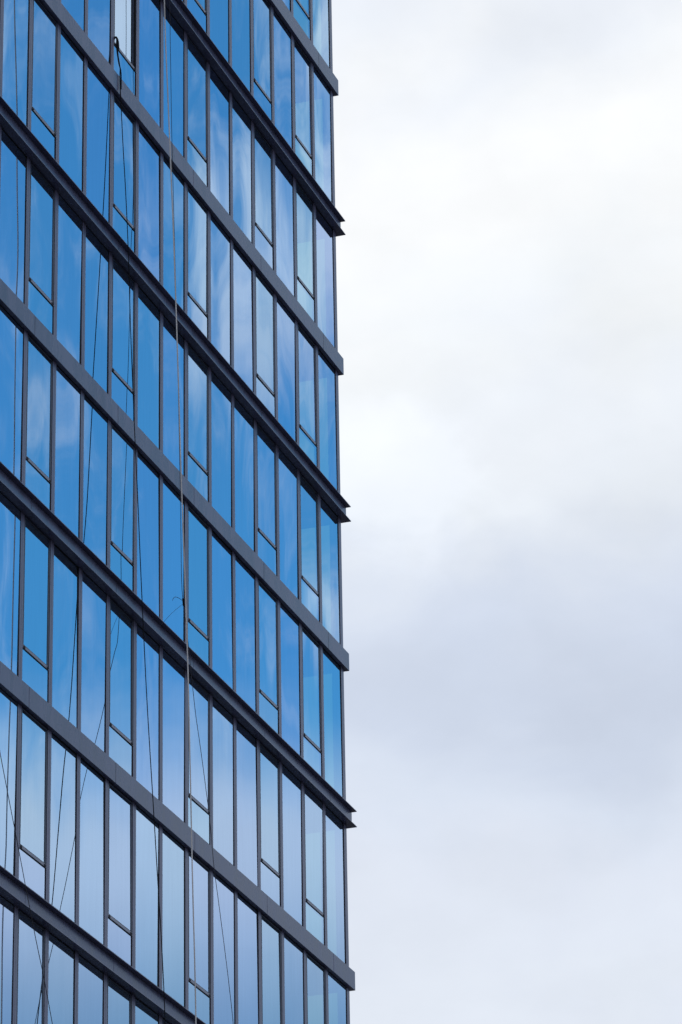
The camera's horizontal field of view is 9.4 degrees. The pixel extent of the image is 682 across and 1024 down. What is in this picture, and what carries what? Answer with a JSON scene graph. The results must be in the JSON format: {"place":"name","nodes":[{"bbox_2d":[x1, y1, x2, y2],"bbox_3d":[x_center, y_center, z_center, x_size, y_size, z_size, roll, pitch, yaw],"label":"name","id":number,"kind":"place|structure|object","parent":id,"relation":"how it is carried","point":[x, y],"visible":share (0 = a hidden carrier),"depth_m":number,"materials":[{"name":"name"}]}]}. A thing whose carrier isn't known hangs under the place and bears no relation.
{"place":"outdoors","nodes":[
{"label":"outdoors","id":0,"kind":"place"},
{"bbox_2d":[0,753,52,1023],"bbox_3d":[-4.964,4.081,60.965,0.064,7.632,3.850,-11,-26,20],"label":"cable","id":1,"kind":"object","parent":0,"point":[25,887],"visible":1,"depth_m":61.05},
{"bbox_2d":[331,0,681,1023],"label":"sky","id":2,"kind":"structure","parent":0,"point":[508,173],"materials":[{"name":"white"}]},
{"label":"ground","id":3,"kind":"structure","parent":0,"visible":0},
{"bbox_2d":[0,0,356,1023],"bbox_3d":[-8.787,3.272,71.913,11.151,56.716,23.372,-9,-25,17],"label":"office tower","id":4,"kind":"structure","parent":3,"relation":"on","point":[248,88],"depth_m":73.63,"materials":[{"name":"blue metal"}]},
{"bbox_2d":[0,895,13,1023],"bbox_3d":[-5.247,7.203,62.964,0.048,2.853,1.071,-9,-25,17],"label":"window","id":5,"kind":"structure","parent":4,"relation":"in","point":[6,908],"depth_m":63.40,"materials":[{"name":"blue glass"}]},
{"bbox_2d":[0,688,16,875],"bbox_3d":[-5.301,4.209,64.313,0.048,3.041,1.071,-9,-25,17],"label":"window","id":6,"kind":"structure","parent":4,"relation":"in","point":[8,706],"depth_m":64.57,"materials":[{"name":"blue glass"}]},
{"bbox_2d":[0,492,20,675],"bbox_3d":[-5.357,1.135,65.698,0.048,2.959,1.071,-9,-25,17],"label":"window","id":7,"kind":"structure","parent":4,"relation":"in","point":[10,515],"depth_m":65.86,"materials":[{"name":"blue glass"}]},
{"bbox_2d":[0,305,23,480],"bbox_3d":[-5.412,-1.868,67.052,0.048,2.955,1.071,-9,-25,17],"label":"window","id":8,"kind":"structure","parent":4,"relation":"in","point":[11,333],"depth_m":67.17,"materials":[{"name":"blue glass"}]},
{"bbox_2d":[0,129,26,302],"bbox_3d":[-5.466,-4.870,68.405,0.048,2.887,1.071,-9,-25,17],"label":"window","id":9,"kind":"structure","parent":4,"relation":"in","point":[13,161],"depth_m":68.45,"materials":[{"name":"blue glass"}]},
{"bbox_2d":[2,0,28,125],"bbox_3d":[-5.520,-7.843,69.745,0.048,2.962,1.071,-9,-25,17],"label":"window","id":10,"kind":"structure","parent":4,"relation":"in","point":[16,12],"depth_m":69.69,"materials":[{"name":"blue glass"}]},
{"bbox_2d":[16,909,44,1023],"bbox_3d":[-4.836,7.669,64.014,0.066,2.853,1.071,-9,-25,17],"label":"opening window","id":11,"kind":"structure","parent":4,"relation":"in","point":[30,980],"depth_m":64.25,"materials":[{"name":"blue glass"}]},
{"bbox_2d":[19,707,47,898],"bbox_3d":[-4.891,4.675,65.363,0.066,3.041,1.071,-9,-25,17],"label":"opening window","id":12,"kind":"structure","parent":4,"relation":"in","point":[33,780],"depth_m":65.41,"materials":[{"name":"blue glass"}]},
{"bbox_2d":[22,516,49,701],"bbox_3d":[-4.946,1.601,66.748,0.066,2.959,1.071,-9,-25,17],"label":"opening window","id":13,"kind":"structure","parent":4,"relation":"in","point":[35,658],"depth_m":66.78,"materials":[{"name":"blue glass"}]},
{"bbox_2d":[25,334,52,510],"bbox_3d":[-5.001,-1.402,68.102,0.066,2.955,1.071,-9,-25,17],"label":"opening window","id":14,"kind":"structure","parent":4,"relation":"in","point":[39,365],"depth_m":68.15,"materials":[{"name":"blue glass"}]},
{"bbox_2d":[28,162,54,333],"bbox_3d":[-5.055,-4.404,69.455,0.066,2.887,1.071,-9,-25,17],"label":"opening window","id":15,"kind":"structure","parent":4,"relation":"in","point":[42,194],"depth_m":69.49,"materials":[{"name":"blue glass"}]},
{"bbox_2d":[31,0,56,158],"bbox_3d":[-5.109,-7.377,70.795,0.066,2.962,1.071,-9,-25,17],"label":"opening window","id":16,"kind":"structure","parent":4,"relation":"in","point":[44,47],"depth_m":70.84,"materials":[{"name":"blue glass"}]},
{"bbox_2d":[48,932,74,1023],"bbox_3d":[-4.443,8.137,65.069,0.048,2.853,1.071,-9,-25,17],"label":"window","id":17,"kind":"structure","parent":4,"relation":"in","point":[61,957],"depth_m":65.37,"materials":[{"name":"blue glass"}]},
{"bbox_2d":[49,733,76,921],"bbox_3d":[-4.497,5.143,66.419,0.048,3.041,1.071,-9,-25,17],"label":"window","id":18,"kind":"structure","parent":4,"relation":"in","point":[63,759],"depth_m":66.45,"materials":[{"name":"blue glass"}]},
{"bbox_2d":[52,544,78,727],"bbox_3d":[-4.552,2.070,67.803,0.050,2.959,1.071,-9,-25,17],"label":"window","id":19,"kind":"structure","parent":4,"relation":"in","point":[66,573],"depth_m":67.83,"materials":[{"name":"blue glass"}]},
{"bbox_2d":[55,364,80,537],"bbox_3d":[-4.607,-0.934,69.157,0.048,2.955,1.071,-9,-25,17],"label":"window","id":20,"kind":"structure","parent":4,"relation":"in","point":[67,441],"depth_m":69.20,"materials":[{"name":"blue glass"}]},
{"bbox_2d":[57,194,81,364],"bbox_3d":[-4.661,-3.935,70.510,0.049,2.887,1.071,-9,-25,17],"label":"window","id":21,"kind":"structure","parent":4,"relation":"in","point":[69,289],"depth_m":70.53,"materials":[{"name":"blue glass"}]},
{"bbox_2d":[59,28,83,191],"bbox_3d":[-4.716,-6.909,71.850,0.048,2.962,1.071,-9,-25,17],"label":"window","id":22,"kind":"structure","parent":4,"relation":"in","point":[71,60],"depth_m":71.91,"materials":[{"name":"blue glass"}]},
{"bbox_2d":[61,0,84,30],"bbox_3d":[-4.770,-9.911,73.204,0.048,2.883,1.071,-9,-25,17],"label":"window","id":23,"kind":"structure","parent":4,"relation":"in","point":[76,8],"depth_m":72.93,"materials":[{"name":"blue glass"}]},
{"bbox_2d":[78,955,103,1023],"bbox_3d":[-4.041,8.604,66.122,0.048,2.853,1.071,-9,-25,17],"label":"window","id":24,"kind":"structure","parent":4,"relation":"in","point":[90,979],"depth_m":66.47,"materials":[{"name":"blue glass"}]},
{"bbox_2d":[79,758,104,944],"bbox_3d":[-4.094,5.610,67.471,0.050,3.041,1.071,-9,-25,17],"label":"window","id":25,"kind":"structure","parent":4,"relation":"in","point":[92,784],"depth_m":67.50,"materials":[{"name":"blue glass"}]},
{"bbox_2d":[81,572,105,751],"bbox_3d":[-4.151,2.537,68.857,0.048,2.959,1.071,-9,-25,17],"label":"window","id":26,"kind":"structure","parent":4,"relation":"in","point":[93,678],"depth_m":68.88,"materials":[{"name":"blue glass"}]},
{"bbox_2d":[83,394,107,564],"bbox_3d":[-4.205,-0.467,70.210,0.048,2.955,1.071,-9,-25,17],"label":"window","id":27,"kind":"structure","parent":4,"relation":"in","point":[95,422],"depth_m":70.26,"materials":[{"name":"blue glass"}]},
{"bbox_2d":[85,226,108,393],"bbox_3d":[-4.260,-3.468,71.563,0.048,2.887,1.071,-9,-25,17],"label":"window","id":28,"kind":"structure","parent":4,"relation":"in","point":[97,256],"depth_m":71.59,"materials":[{"name":"blue glass"}]},
{"bbox_2d":[86,62,109,221],"bbox_3d":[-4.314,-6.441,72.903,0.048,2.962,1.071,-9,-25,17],"label":"window","id":29,"kind":"structure","parent":4,"relation":"in","point":[98,92],"depth_m":72.95,"materials":[{"name":"blue glass"}]},
{"bbox_2d":[88,0,110,63],"bbox_3d":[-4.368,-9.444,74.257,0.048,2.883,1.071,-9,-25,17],"label":"window","id":30,"kind":"structure","parent":4,"relation":"in","point":[99,11],"depth_m":74.01,"materials":[{"name":"blue glass"}]},
{"bbox_2d":[107,976,131,1023],"bbox_3d":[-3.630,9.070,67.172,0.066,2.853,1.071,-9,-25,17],"label":"opening window","id":31,"kind":"structure","parent":4,"relation":"in","point":[119,1001],"depth_m":67.58,"materials":[{"name":"blue glass"}]},
{"bbox_2d":[108,782,131,965],"bbox_3d":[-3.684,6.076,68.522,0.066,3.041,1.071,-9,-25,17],"label":"opening window","id":32,"kind":"structure","parent":4,"relation":"in","point":[120,807],"depth_m":68.56,"materials":[{"name":"blue glass"}]},
{"bbox_2d":[109,598,132,776],"bbox_3d":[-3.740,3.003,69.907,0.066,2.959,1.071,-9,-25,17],"label":"opening window","id":33,"kind":"structure","parent":4,"relation":"in","point":[121,624],"depth_m":69.93,"materials":[{"name":"blue glass"}]},
{"bbox_2d":[110,423,133,590],"bbox_3d":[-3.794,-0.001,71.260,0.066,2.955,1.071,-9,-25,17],"label":"opening window","id":34,"kind":"structure","parent":4,"relation":"in","point":[122,451],"depth_m":71.31,"materials":[{"name":"blue glass"}]},
{"bbox_2d":[112,257,134,421],"bbox_3d":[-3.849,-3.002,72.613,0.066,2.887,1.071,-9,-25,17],"label":"opening window","id":35,"kind":"structure","parent":4,"relation":"in","point":[122,393],"depth_m":72.63,"materials":[{"name":"blue glass"}]},
{"bbox_2d":[113,94,134,252],"bbox_3d":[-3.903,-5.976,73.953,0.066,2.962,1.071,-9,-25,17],"label":"opening window","id":36,"kind":"structure","parent":4,"relation":"in","point":[128,122],"depth_m":74.01,"materials":[{"name":"blue glass"}]},
{"bbox_2d":[114,0,135,95],"bbox_3d":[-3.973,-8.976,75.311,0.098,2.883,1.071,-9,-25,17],"label":"opening window","id":37,"kind":"structure","parent":4,"relation":"in","point":[124,10],"depth_m":75.23,"materials":[{"name":"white glass"}]},
{"bbox_2d":[114,36,164,1023],"bbox_3d":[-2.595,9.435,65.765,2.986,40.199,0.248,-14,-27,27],"label":"rope","id":38,"kind":"object","parent":4,"relation":"hanging from","point":[117,49],"visible":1,"depth_m":70.61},
{"bbox_2d":[135,806,158,986],"bbox_3d":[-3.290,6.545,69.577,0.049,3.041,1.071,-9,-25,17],"label":"window","id":39,"kind":"structure","parent":4,"relation":"in","point":[147,902],"depth_m":69.61,"materials":[{"name":"blue glass"}]},
{"bbox_2d":[135,997,158,1023],"bbox_3d":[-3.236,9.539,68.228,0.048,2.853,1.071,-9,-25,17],"label":"window","id":40,"kind":"structure","parent":4,"relation":"in","point":[144,1014],"depth_m":68.65,"materials":[{"name":"blue glass"}]},
{"bbox_2d":[136,624,158,799],"bbox_3d":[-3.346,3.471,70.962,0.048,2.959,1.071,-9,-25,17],"label":"window","id":41,"kind":"structure","parent":4,"relation":"in","point":[143,770],"depth_m":70.98,"materials":[{"name":"blue glass"}]},
{"bbox_2d":[137,451,159,616],"bbox_3d":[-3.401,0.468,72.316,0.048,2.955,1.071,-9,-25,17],"label":"window","id":42,"kind":"structure","parent":4,"relation":"in","point":[148,479],"depth_m":72.38,"materials":[{"name":"blue glass"}]},
{"bbox_2d":[138,125,159,281],"bbox_3d":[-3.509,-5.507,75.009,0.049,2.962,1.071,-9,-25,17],"label":"window","id":43,"kind":"structure","parent":4,"relation":"in","point":[149,154],"depth_m":75.06,"materials":[{"name":"blue glass"}]},
{"bbox_2d":[138,286,159,449],"bbox_3d":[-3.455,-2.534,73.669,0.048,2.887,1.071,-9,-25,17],"label":"window","id":44,"kind":"structure","parent":4,"relation":"in","point":[148,313],"depth_m":73.70,"materials":[{"name":"blue glass"}]},
{"bbox_2d":[139,0,159,126],"bbox_3d":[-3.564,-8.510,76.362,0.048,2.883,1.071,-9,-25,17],"label":"window","id":45,"kind":"structure","parent":4,"relation":"in","point":[149,10],"depth_m":76.32,"materials":[{"name":"blue glass"}]},
{"bbox_2d":[163,155,183,309],"bbox_3d":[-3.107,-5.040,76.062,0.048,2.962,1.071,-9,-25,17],"label":"window","id":46,"kind":"structure","parent":4,"relation":"in","point":[177,182],"depth_m":76.10,"materials":[{"name":"blue glass"}]},
{"bbox_2d":[163,315,183,474],"bbox_3d":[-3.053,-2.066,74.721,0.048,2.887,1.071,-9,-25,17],"label":"window","id":47,"kind":"structure","parent":4,"relation":"in","point":[170,377],"depth_m":74.71,"materials":[{"name":"blue glass"}]},
{"bbox_2d":[162,829,184,1006],"bbox_3d":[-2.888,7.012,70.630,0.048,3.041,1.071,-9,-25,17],"label":"window","id":48,"kind":"structure","parent":4,"relation":"in","point":[173,931],"depth_m":70.67,"materials":[{"name":"blue glass"}]},
{"bbox_2d":[164,6,183,156],"bbox_3d":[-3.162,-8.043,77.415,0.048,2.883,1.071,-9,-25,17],"label":"window","id":49,"kind":"structure","parent":4,"relation":"in","point":[174,31],"depth_m":77.50,"materials":[{"name":"blue glass"}]},
{"bbox_2d":[163,478,184,641],"bbox_3d":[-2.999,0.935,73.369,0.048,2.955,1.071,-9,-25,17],"label":"window","id":50,"kind":"structure","parent":4,"relation":"in","point":[172,530],"depth_m":73.38,"materials":[{"name":"blue glass"}]},
{"bbox_2d":[163,649,184,822],"bbox_3d":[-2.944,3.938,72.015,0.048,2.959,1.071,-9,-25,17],"label":"window","id":51,"kind":"structure","parent":4,"relation":"in","point":[173,673],"depth_m":72.05,"materials":[{"name":"blue glass"}]},
{"bbox_2d":[164,0,196,1023],"bbox_3d":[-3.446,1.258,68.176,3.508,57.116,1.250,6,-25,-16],"label":"rope","id":52,"kind":"object","parent":4,"relation":"hanging from","point":[182,520],"visible":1,"depth_m":69.43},
{"bbox_2d":[160,0,232,1019],"bbox_3d":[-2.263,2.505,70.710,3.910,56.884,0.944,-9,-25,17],"label":"cable","id":53,"kind":"object","parent":4,"relation":"hanging from","point":[183,601],"visible":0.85,"depth_m":71.69,"materials":[{"name":"black rubber"}]},
{"bbox_2d":[187,0,206,32],"bbox_3d":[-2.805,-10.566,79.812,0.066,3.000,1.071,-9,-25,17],"label":"opening window","id":54,"kind":"structure","parent":4,"relation":"in","point":[198,8],"depth_m":79.57,"materials":[{"name":"blue glass"}]},
{"bbox_2d":[187,35,207,185],"bbox_3d":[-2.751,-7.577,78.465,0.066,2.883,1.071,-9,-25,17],"label":"opening window","id":55,"kind":"structure","parent":4,"relation":"in","point":[196,63],"depth_m":78.49,"materials":[{"name":"blue glass"}]},
{"bbox_2d":[187,185,207,337],"bbox_3d":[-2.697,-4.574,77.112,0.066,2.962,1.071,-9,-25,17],"label":"opening window","id":56,"kind":"structure","parent":4,"relation":"in","point":[197,227],"depth_m":77.16,"materials":[{"name":"blue glass"}]},
{"bbox_2d":[188,344,208,501],"bbox_3d":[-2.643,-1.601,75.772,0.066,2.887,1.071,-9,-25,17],"label":"opening window","id":57,"kind":"structure","parent":4,"relation":"in","point":[198,474],"depth_m":75.80,"materials":[{"name":"blue glass"}]},
{"bbox_2d":[188,505,208,665],"bbox_3d":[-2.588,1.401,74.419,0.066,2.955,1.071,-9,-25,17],"label":"opening window","id":58,"kind":"structure","parent":4,"relation":"in","point":[198,530],"depth_m":74.48,"materials":[{"name":"blue glass"}]},
{"bbox_2d":[188,674,209,843],"bbox_3d":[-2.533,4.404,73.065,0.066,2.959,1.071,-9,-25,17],"label":"opening window","id":59,"kind":"structure","parent":4,"relation":"in","point":[200,814],"depth_m":73.09,"materials":[{"name":"blue glass"}]},
{"bbox_2d":[188,850,210,1023],"bbox_3d":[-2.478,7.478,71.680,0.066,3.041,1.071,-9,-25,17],"label":"opening window","id":60,"kind":"structure","parent":4,"relation":"in","point":[201,873],"depth_m":71.73,"materials":[{"name":"blue glass"}]},
{"bbox_2d":[210,0,228,62],"bbox_3d":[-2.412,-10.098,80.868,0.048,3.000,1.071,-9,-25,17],"label":"window","id":61,"kind":"structure","parent":4,"relation":"in","point":[219,9],"depth_m":80.67,"materials":[{"name":"blue glass"}]},
{"bbox_2d":[210,66,229,214],"bbox_3d":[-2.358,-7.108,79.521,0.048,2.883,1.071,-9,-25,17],"label":"window","id":62,"kind":"structure","parent":4,"relation":"in","point":[219,93],"depth_m":79.55,"materials":[{"name":"blue glass"}]},
{"bbox_2d":[211,215,230,364],"bbox_3d":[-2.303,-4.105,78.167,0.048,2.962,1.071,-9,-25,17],"label":"window","id":63,"kind":"structure","parent":4,"relation":"in","point":[220,241],"depth_m":78.22,"materials":[{"name":"blue glass"}]},
{"bbox_2d":[211,370,231,526],"bbox_3d":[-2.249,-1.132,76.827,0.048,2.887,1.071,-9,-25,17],"label":"window","id":64,"kind":"structure","parent":4,"relation":"in","point":[220,395],"depth_m":76.86,"materials":[{"name":"blue glass"}]},
{"bbox_2d":[212,530,232,688],"bbox_3d":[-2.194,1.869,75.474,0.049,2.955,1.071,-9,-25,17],"label":"window","id":65,"kind":"structure","parent":4,"relation":"in","point":[222,615],"depth_m":75.52,"materials":[{"name":"blue glass"}]},
{"bbox_2d":[213,697,233,865],"bbox_3d":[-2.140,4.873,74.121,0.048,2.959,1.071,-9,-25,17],"label":"window","id":66,"kind":"structure","parent":4,"relation":"in","point":[223,775],"depth_m":74.15,"materials":[{"name":"blue glass"}]},
{"bbox_2d":[213,872,234,1023],"bbox_3d":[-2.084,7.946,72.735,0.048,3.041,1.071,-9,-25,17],"label":"window","id":67,"kind":"structure","parent":4,"relation":"in","point":[223,1012],"depth_m":72.82,"materials":[{"name":"blue glass"}]},
{"bbox_2d":[232,0,250,92],"bbox_3d":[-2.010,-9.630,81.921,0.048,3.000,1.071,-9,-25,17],"label":"window","id":68,"kind":"structure","parent":4,"relation":"in","point":[241,63],"depth_m":81.84,"materials":[{"name":"blue glass"}]},
{"bbox_2d":[232,95,251,242],"bbox_3d":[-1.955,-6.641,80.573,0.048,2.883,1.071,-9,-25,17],"label":"window","id":69,"kind":"structure","parent":4,"relation":"in","point":[242,178],"depth_m":80.61,"materials":[{"name":"blue glass"}]},
{"bbox_2d":[233,243,252,390],"bbox_3d":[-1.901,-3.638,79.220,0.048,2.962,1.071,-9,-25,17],"label":"window","id":70,"kind":"structure","parent":4,"relation":"in","point":[242,269],"depth_m":79.28,"materials":[{"name":"blue glass"}]},
{"bbox_2d":[234,397,254,551],"bbox_3d":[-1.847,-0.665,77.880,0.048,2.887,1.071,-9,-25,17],"label":"window","id":71,"kind":"structure","parent":4,"relation":"in","point":[243,421],"depth_m":77.92,"materials":[{"name":"blue glass"}]},
{"bbox_2d":[235,555,255,711],"bbox_3d":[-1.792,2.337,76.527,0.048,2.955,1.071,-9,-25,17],"label":"window","id":72,"kind":"structure","parent":4,"relation":"in","point":[245,579],"depth_m":76.58,"materials":[{"name":"blue glass"}]},
{"bbox_2d":[236,720,257,886],"bbox_3d":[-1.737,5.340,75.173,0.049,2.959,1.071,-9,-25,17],"label":"window","id":73,"kind":"structure","parent":4,"relation":"in","point":[246,742],"depth_m":75.19,"materials":[{"name":"blue glass"}]},
{"bbox_2d":[238,894,258,1023],"bbox_3d":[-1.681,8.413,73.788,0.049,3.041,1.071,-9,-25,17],"label":"window","id":74,"kind":"structure","parent":4,"relation":"in","point":[248,982],"depth_m":73.95,"materials":[{"name":"blue glass"}]},
{"bbox_2d":[253,0,271,120],"bbox_3d":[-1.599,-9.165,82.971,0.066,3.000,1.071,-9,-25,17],"label":"opening window","id":75,"kind":"structure","parent":4,"relation":"in","point":[261,8],"depth_m":83.01,"materials":[{"name":"blue glass"}]},
{"bbox_2d":[254,125,273,269],"bbox_3d":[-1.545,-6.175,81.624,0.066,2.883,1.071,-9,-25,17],"label":"opening window","id":76,"kind":"structure","parent":4,"relation":"in","point":[263,175],"depth_m":81.66,"materials":[{"name":"blue glass"}]},
{"bbox_2d":[255,270,274,416],"bbox_3d":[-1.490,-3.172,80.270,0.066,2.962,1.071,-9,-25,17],"label":"opening window","id":77,"kind":"structure","parent":4,"relation":"in","point":[265,355],"depth_m":80.33,"materials":[{"name":"blue glass"}]},
{"bbox_2d":[257,424,276,575],"bbox_3d":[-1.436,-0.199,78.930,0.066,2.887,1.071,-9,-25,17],"label":"opening window","id":78,"kind":"structure","parent":4,"relation":"in","point":[266,448],"depth_m":78.97,"materials":[{"name":"blue glass"}]},
{"bbox_2d":[258,579,278,733],"bbox_3d":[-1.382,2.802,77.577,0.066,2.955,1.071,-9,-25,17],"label":"opening window","id":79,"kind":"structure","parent":4,"relation":"in","point":[267,602],"depth_m":77.63,"materials":[{"name":"blue glass"}]},
{"bbox_2d":[260,743,280,906],"bbox_3d":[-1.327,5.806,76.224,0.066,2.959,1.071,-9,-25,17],"label":"opening window","id":80,"kind":"structure","parent":4,"relation":"in","point":[269,764],"depth_m":76.24,"materials":[{"name":"blue glass"}]},
{"bbox_2d":[261,913,281,1023],"bbox_3d":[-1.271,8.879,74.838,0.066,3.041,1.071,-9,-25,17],"label":"opening window","id":81,"kind":"structure","parent":4,"relation":"in","point":[270,933],"depth_m":75.10,"materials":[{"name":"blue glass"}]},
{"bbox_2d":[274,10,292,148],"bbox_3d":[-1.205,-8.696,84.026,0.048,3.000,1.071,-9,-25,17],"label":"window","id":82,"kind":"structure","parent":4,"relation":"in","point":[282,36],"depth_m":84.09,"materials":[{"name":"blue glass"}]},
{"bbox_2d":[275,153,294,296],"bbox_3d":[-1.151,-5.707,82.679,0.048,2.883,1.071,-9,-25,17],"label":"window","id":83,"kind":"structure","parent":4,"relation":"in","point":[283,177],"depth_m":82.72,"materials":[{"name":"blue glass"}]},
{"bbox_2d":[277,297,295,441],"bbox_3d":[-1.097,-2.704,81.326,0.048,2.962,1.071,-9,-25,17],"label":"window","id":84,"kind":"structure","parent":4,"relation":"in","point":[285,321],"depth_m":81.38,"materials":[{"name":"blue glass"}]},
{"bbox_2d":[283,0,290,11],"bbox_3d":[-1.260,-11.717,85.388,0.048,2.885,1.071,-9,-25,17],"label":"window","id":85,"kind":"structure","parent":4,"relation":"in","point":[287,2],"depth_m":85.26,"materials":[{"name":"blue glass"}]},
{"bbox_2d":[279,449,298,598],"bbox_3d":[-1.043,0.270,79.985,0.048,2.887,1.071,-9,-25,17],"label":"window","id":86,"kind":"structure","parent":4,"relation":"in","point":[288,521],"depth_m":80.02,"materials":[{"name":"blue glass"}]},
{"bbox_2d":[280,602,300,755],"bbox_3d":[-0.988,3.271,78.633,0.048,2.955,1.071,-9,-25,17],"label":"window","id":87,"kind":"structure","parent":4,"relation":"in","point":[290,670],"depth_m":78.68,"materials":[{"name":"blue glass"}]},
{"bbox_2d":[282,764,302,925],"bbox_3d":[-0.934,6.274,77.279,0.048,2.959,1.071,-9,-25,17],"label":"window","id":88,"kind":"structure","parent":4,"relation":"in","point":[291,786],"depth_m":77.31,"materials":[{"name":"blue glass"}]},
{"bbox_2d":[284,933,303,1023],"bbox_3d":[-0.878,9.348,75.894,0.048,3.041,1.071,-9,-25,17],"label":"window","id":89,"kind":"structure","parent":4,"relation":"in","point":[293,953],"depth_m":76.19,"materials":[{"name":"blue glass"}]},
{"bbox_2d":[293,0,310,40],"bbox_3d":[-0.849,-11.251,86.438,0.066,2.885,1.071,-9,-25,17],"label":"opening window","id":90,"kind":"structure","parent":4,"relation":"in","point":[301,8],"depth_m":86.14,"materials":[{"name":"blue glass"}]},
{"bbox_2d":[294,39,312,175],"bbox_3d":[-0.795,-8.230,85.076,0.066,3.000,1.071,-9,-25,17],"label":"opening window","id":91,"kind":"structure","parent":4,"relation":"in","point":[302,65],"depth_m":85.16,"materials":[{"name":"blue glass"}]},
{"bbox_2d":[296,181,314,321],"bbox_3d":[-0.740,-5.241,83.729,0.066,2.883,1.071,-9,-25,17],"label":"opening window","id":92,"kind":"structure","parent":4,"relation":"in","point":[304,205],"depth_m":83.76,"materials":[{"name":"blue glass"}]},
{"bbox_2d":[298,324,316,465],"bbox_3d":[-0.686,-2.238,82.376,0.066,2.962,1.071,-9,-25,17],"label":"opening window","id":93,"kind":"structure","parent":4,"relation":"in","point":[306,347],"depth_m":82.44,"materials":[{"name":"blue glass"}]},
{"bbox_2d":[300,473,319,621],"bbox_3d":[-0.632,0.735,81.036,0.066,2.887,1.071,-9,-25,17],"label":"opening window","id":94,"kind":"structure","parent":4,"relation":"in","point":[310,595],"depth_m":81.08,"materials":[{"name":"blue glass"}]},
{"bbox_2d":[302,626,321,776],"bbox_3d":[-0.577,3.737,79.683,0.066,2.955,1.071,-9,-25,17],"label":"opening window","id":95,"kind":"structure","parent":4,"relation":"in","point":[312,742],"depth_m":79.73,"materials":[{"name":"blue glass"}]},
{"bbox_2d":[304,785,324,944],"bbox_3d":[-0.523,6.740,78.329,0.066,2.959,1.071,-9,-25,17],"label":"opening window","id":96,"kind":"structure","parent":4,"relation":"in","point":[313,808],"depth_m":78.34,"materials":[{"name":"blue glass"}]},
{"bbox_2d":[306,952,325,1023],"bbox_3d":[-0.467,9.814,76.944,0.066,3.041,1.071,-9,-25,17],"label":"opening window","id":97,"kind":"structure","parent":4,"relation":"in","point":[316,999],"depth_m":77.31,"materials":[{"name":"blue glass"}]},
{"bbox_2d":[313,0,329,67],"bbox_3d":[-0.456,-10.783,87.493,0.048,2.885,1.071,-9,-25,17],"label":"window","id":98,"kind":"structure","parent":4,"relation":"in","point":[320,7],"depth_m":87.31,"materials":[{"name":"blue glass"}]},
{"bbox_2d":[314,67,331,201],"bbox_3d":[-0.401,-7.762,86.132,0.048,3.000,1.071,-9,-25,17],"label":"window","id":99,"kind":"structure","parent":4,"relation":"in","point":[322,105],"depth_m":86.21,"materials":[{"name":"blue glass"}]},
{"bbox_2d":[316,207,334,346],"bbox_3d":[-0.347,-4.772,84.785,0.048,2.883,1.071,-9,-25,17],"label":"window","id":100,"kind":"structure","parent":4,"relation":"in","point":[324,232],"depth_m":84.83,"materials":[{"name":"blue glass"}]},
{"bbox_2d":[318,349,336,489],"bbox_3d":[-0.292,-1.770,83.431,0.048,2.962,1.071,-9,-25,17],"label":"window","id":101,"kind":"structure","parent":4,"relation":"in","point":[327,386],"depth_m":83.49,"materials":[{"name":"blue glass"}]},
{"bbox_2d":[320,496,339,643],"bbox_3d":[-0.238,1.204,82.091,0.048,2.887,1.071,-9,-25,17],"label":"window","id":102,"kind":"structure","parent":4,"relation":"in","point":[329,520],"depth_m":82.12,"materials":[{"name":"blue glass"}]},
{"bbox_2d":[323,648,342,796],"bbox_3d":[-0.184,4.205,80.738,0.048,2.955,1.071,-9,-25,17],"label":"window","id":103,"kind":"structure","parent":4,"relation":"in","point":[331,669],"depth_m":80.79,"materials":[{"name":"blue glass"}]},
{"bbox_2d":[325,806,345,963],"bbox_3d":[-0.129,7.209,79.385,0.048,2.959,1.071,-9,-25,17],"label":"window","id":104,"kind":"structure","parent":4,"relation":"in","point":[334,826],"depth_m":79.42,"materials":[{"name":"blue glass"}]},
{"bbox_2d":[328,971,346,1023],"bbox_3d":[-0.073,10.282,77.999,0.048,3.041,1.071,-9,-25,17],"label":"window","id":105,"kind":"structure","parent":4,"relation":"in","point":[336,989],"depth_m":78.42,"materials":[{"name":"blue glass"}]}
]}

